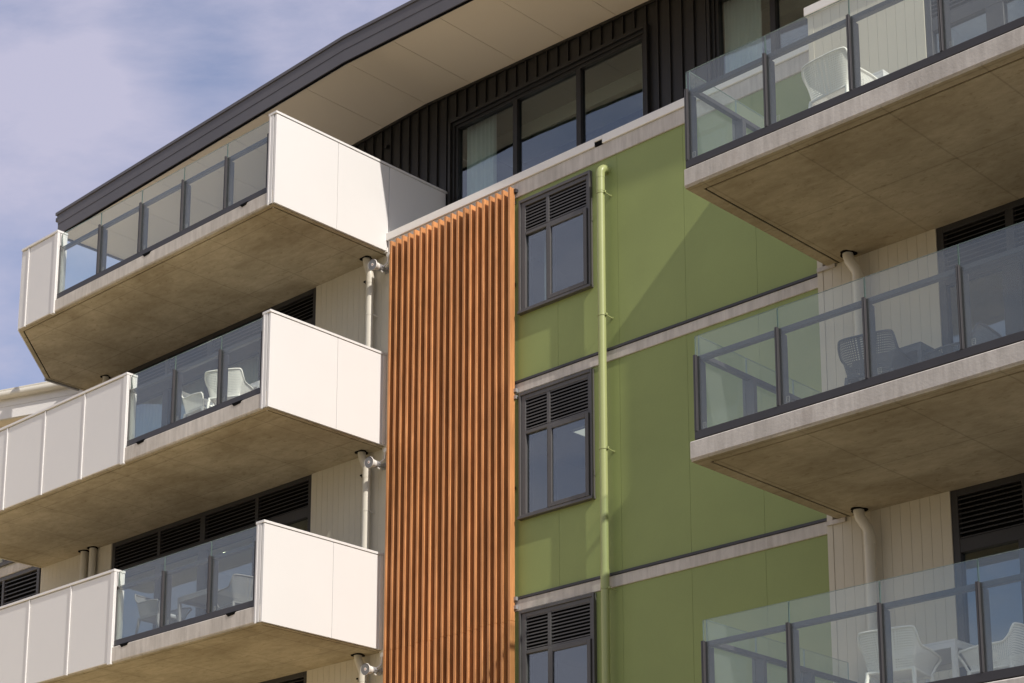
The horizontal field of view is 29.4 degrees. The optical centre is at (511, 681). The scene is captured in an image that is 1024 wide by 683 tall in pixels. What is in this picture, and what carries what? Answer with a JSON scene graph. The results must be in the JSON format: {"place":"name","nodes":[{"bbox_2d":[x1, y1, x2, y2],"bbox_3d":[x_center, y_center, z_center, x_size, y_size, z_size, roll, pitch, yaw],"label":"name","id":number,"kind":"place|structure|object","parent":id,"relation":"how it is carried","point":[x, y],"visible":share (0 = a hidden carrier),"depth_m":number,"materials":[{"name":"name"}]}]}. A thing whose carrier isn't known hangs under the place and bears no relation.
{"place":"outdoors","nodes":[
{"label":"outdoors","id":0,"kind":"place"},
{"bbox_2d":[0,381,82,427],"bbox_3d":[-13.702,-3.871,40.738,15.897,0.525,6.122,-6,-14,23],"label":"neighbouring building","id":1,"kind":"structure","parent":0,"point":[19,403],"depth_m":35.44,"materials":[{"name":"paint"}]},
{"bbox_2d":[0,0,409,389],"label":"sky","id":2,"kind":"structure","parent":0,"point":[90,89],"materials":[{"name":"blue"}]},
{"bbox_2d":[0,0,1023,682],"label":"apartment building","id":3,"kind":"structure","parent":0,"point":[740,482],"depth_m":26.97,"materials":[{"name":"concrete"}]},
{"bbox_2d":[0,559,14,567],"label":"window","id":4,"kind":"structure","parent":3,"relation":"in","point":[5,562],"depth_m":35.77,"materials":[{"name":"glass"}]},
{"bbox_2d":[0,566,40,606],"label":"window","id":5,"kind":"structure","parent":3,"relation":"in","point":[23,584],"depth_m":35.38,"materials":[{"name":"black metal"}]},
{"bbox_2d":[134,594,191,633],"bbox_3d":[-5.216,-0.899,29.033,0.661,0.826,0.646,-11,-17,40],"label":"garden armchair","id":6,"kind":"object","parent":3,"relation":"on","point":[145,614],"visible":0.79,"depth_m":28.96,"materials":[{"name":"grey plastic"}]},
{"bbox_2d":[135,355,258,437],"bbox_3d":[-4.782,-4.095,32.193,4.900,2.200,0.044,-12,-18,42],"label":"glass balustrade","id":7,"kind":"object","parent":3,"relation":"hanging from","point":[148,416],"visible":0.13,"depth_m":33.52,"materials":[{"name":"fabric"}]},
{"bbox_2d":[182,391,214,417],"bbox_3d":[-4.601,-3.995,29.407,0.646,0.826,0.661,13,-18,-43],"label":"garden armchair","id":8,"kind":"object","parent":3,"relation":"on","point":[195,404],"visible":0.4,"depth_m":29.28,"materials":[{"name":"white plastic"}]},
{"bbox_2d":[177,589,251,621],"bbox_3d":[-4.378,-0.879,28.945,0.800,0.740,0.850,-12,-18,42],"label":"square table","id":9,"kind":"object","parent":3,"relation":"on","point":[198,599],"visible":0.23,"depth_m":28.94,"materials":[{"name":"grey plastic"}]},
{"bbox_2d":[204,368,253,408],"bbox_3d":[-4.170,-4.115,28.895,0.646,0.826,0.661,-4,-14,15],"label":"garden armchair","id":10,"kind":"object","parent":3,"relation":"on","point":[213,394],"visible":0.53,"depth_m":28.70,"materials":[{"name":"white plastic"}]},
{"bbox_2d":[217,574,252,609],"bbox_3d":[-3.935,-1.056,28.359,0.646,0.826,0.660,10,-16,-35],"label":"garden armchair","id":11,"kind":"object","parent":3,"relation":"on","point":[238,601],"visible":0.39,"depth_m":28.14,"materials":[{"name":"grey plastic"}]},
{"bbox_2d":[227,381,259,398],"bbox_3d":[-3.756,-3.963,29.368,0.800,0.740,0.800,-12,-18,42],"label":"square table","id":12,"kind":"object","parent":3,"relation":"on","point":[254,385],"visible":0.09,"depth_m":28.99,"materials":[{"name":"white plastic"}]},
{"bbox_2d":[361,653,382,675],"bbox_3d":[-1.980,-0.248,27.884,0.181,0.382,0.340,-12,-18,42],"label":"pipe fitting","id":13,"kind":"object","parent":3,"relation":"attached to","point":[366,668],"visible":1,"depth_m":27.79,"materials":[{"name":"plastic"}]},
{"bbox_2d":[364,448,386,469],"bbox_3d":[-1.980,-3.267,28.587,0.181,0.382,0.340,-12,-18,42],"label":"pipe fitting","id":14,"kind":"object","parent":3,"relation":"attached to","point":[370,462],"visible":1,"depth_m":28.50,"materials":[{"name":"plastic"}]},
{"bbox_2d":[368,252,389,273],"bbox_3d":[-1.980,-6.295,29.294,0.181,0.382,0.340,-12,-18,42],"label":"pipe fitting","id":15,"kind":"object","parent":3,"relation":"attached to","point":[373,264],"visible":1,"depth_m":29.21,"materials":[{"name":"plastic"}]},
{"bbox_2d":[467,114,496,195],"bbox_3d":[-0.475,-7.646,30.377,0.610,2.390,0.064,-12,-18,42],"label":"curtain","id":16,"kind":"object","parent":3,"relation":"hanging from","point":[481,155],"visible":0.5,"depth_m":30.50,"materials":[{"name":"fabric"}]},
{"bbox_2d":[544,241,546,299],"bbox_3d":[0.480,-5.234,27.308,0.080,2.000,0.022,-12,-18,42],"label":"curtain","id":17,"kind":"object","parent":3,"relation":"hanging from","point":[545,269],"visible":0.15,"depth_m":27.45,"materials":[{"name":"fabric"}]},
{"bbox_2d":[447,23,650,204],"bbox_3d":[0.519,-7.946,29.248,4.060,2.462,0.175,-12,-18,42],"label":"penthouse window","id":18,"kind":"structure","parent":3,"relation":"in","point":[577,66],"depth_m":29.52,"materials":[{"name":"black metal"}]},
{"bbox_2d":[517,170,593,315],"bbox_3d":[0.618,-6.028,26.950,1.355,1.717,0.175,-12,-18,42],"label":"window","id":19,"kind":"structure","parent":3,"relation":"in","point":[569,200],"depth_m":26.99,"materials":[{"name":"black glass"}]},
{"bbox_2d":[517,368,595,520],"bbox_3d":[0.618,-3.167,26.283,1.355,1.822,0.175,-12,-18,42],"label":"window","id":20,"kind":"structure","parent":3,"relation":"in","point":[548,407],"depth_m":26.32,"materials":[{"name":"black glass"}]},
{"bbox_2d":[519,592,596,682],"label":"window","id":21,"kind":"structure","parent":3,"relation":"in","point":[551,628],"depth_m":25.66,"materials":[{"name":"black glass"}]},
{"bbox_2d":[571,427,584,436],"bbox_3d":[1.293,-3.553,27.822,0.640,0.018,0.640,-12,-18,42],"label":"ceiling light panel","id":22,"kind":"object","parent":3,"relation":"attached to","point":[580,431],"visible":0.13,"depth_m":27.80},
{"bbox_2d":[706,0,779,80],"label":"penthouse window","id":23,"kind":"structure","parent":3,"relation":"in","point":[713,8],"depth_m":27.14,"materials":[{"name":"black metal"}]},
{"bbox_2d":[724,0,762,72],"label":"curtain","id":24,"kind":"object","parent":3,"relation":"hanging from","point":[742,22],"visible":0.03,"depth_m":27.10,"materials":[{"name":"fabric"}]},
{"bbox_2d":[801,47,877,107],"bbox_3d":[3.447,-6.050,20.422,0.661,0.826,0.646,12,-18,-41],"label":"garden armchair","id":25,"kind":"object","parent":3,"relation":"on","point":[816,96],"visible":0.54,"depth_m":20.28,"materials":[{"name":"white plastic"}]},
{"bbox_2d":[827,69,888,98],"bbox_3d":[3.861,-5.905,20.866,0.800,0.740,0.800,-12,-18,42],"label":"square table","id":26,"kind":"object","parent":3,"relation":"on","point":[880,73],"visible":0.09,"depth_m":20.43,"materials":[{"name":"white plastic"}]},
{"bbox_2d":[837,329,913,385],"bbox_3d":[3.696,-3.026,19.784,0.646,0.826,0.661,-8,-15,31],"label":"garden armchair","id":27,"kind":"object","parent":3,"relation":"on","point":[852,377],"visible":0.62,"depth_m":19.64,"materials":[{"name":"grey plastic"}]},
{"bbox_2d":[852,341,943,379],"bbox_3d":[4.076,-2.920,20.059,0.820,0.740,0.800,-12,-18,42],"label":"square table","id":28,"kind":"object","parent":3,"relation":"on","point":[914,352],"visible":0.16,"depth_m":19.69,"materials":[{"name":"grey plastic"}]},
{"bbox_2d":[857,625,941,682],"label":"garden armchair","id":29,"kind":"object","parent":3,"relation":"on","point":[872,663],"visible":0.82,"depth_m":18.82,"materials":[{"name":"white plastic"}]},
{"bbox_2d":[895,639,997,682],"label":"square table","id":30,"kind":"object","parent":3,"relation":"on","point":[947,651],"visible":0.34,"depth_m":19.09,"materials":[{"name":"white plastic"}]},
{"bbox_2d":[924,322,1001,360],"bbox_3d":[4.561,-3.065,19.615,0.661,0.826,0.646,-10,-17,37],"label":"garden armchair","id":31,"kind":"object","parent":3,"relation":"on","point":[979,332],"visible":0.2,"depth_m":19.43,"materials":[{"name":"grey plastic"}]},
{"bbox_2d":[958,622,1023,674],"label":"garden armchair","id":32,"kind":"object","parent":3,"relation":"on","point":[1013,661],"visible":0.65,"depth_m":18.61,"materials":[{"name":"white plastic"}]}
]}

